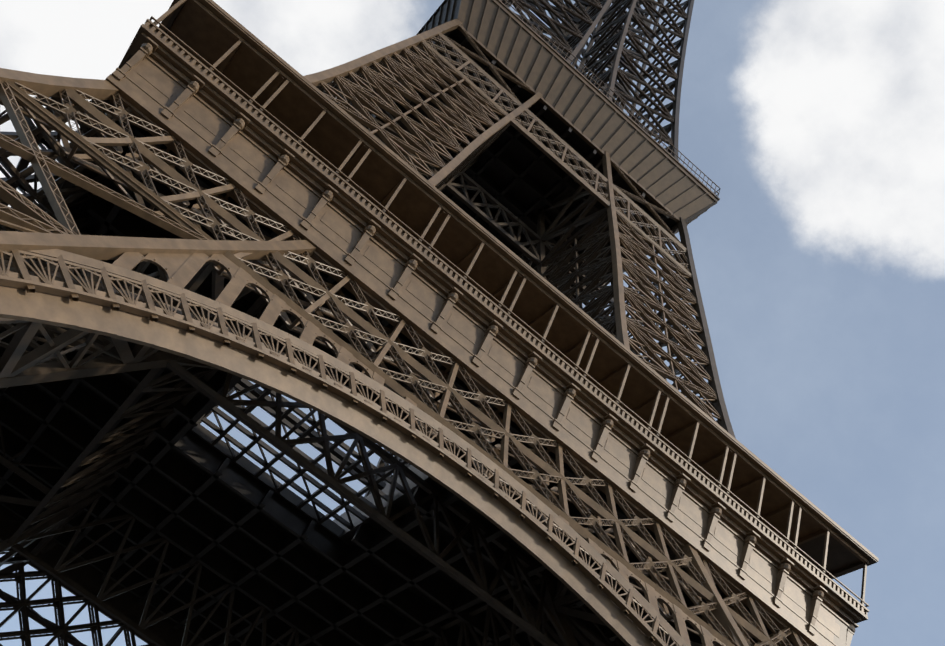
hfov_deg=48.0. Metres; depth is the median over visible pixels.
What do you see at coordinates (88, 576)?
tower face
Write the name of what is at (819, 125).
sky
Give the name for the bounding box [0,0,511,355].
tower face
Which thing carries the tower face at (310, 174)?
on the ground
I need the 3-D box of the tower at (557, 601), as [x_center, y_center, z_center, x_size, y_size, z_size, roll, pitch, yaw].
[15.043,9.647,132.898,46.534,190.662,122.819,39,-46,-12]
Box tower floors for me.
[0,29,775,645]
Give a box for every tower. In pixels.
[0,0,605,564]
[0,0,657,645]
[368,0,702,645]
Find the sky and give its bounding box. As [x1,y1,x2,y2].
[0,0,944,645]
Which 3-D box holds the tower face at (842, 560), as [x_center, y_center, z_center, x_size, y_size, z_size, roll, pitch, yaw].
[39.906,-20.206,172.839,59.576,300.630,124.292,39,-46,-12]
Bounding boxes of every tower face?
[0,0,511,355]
[0,0,638,645]
[0,0,876,645]
[595,0,878,645]

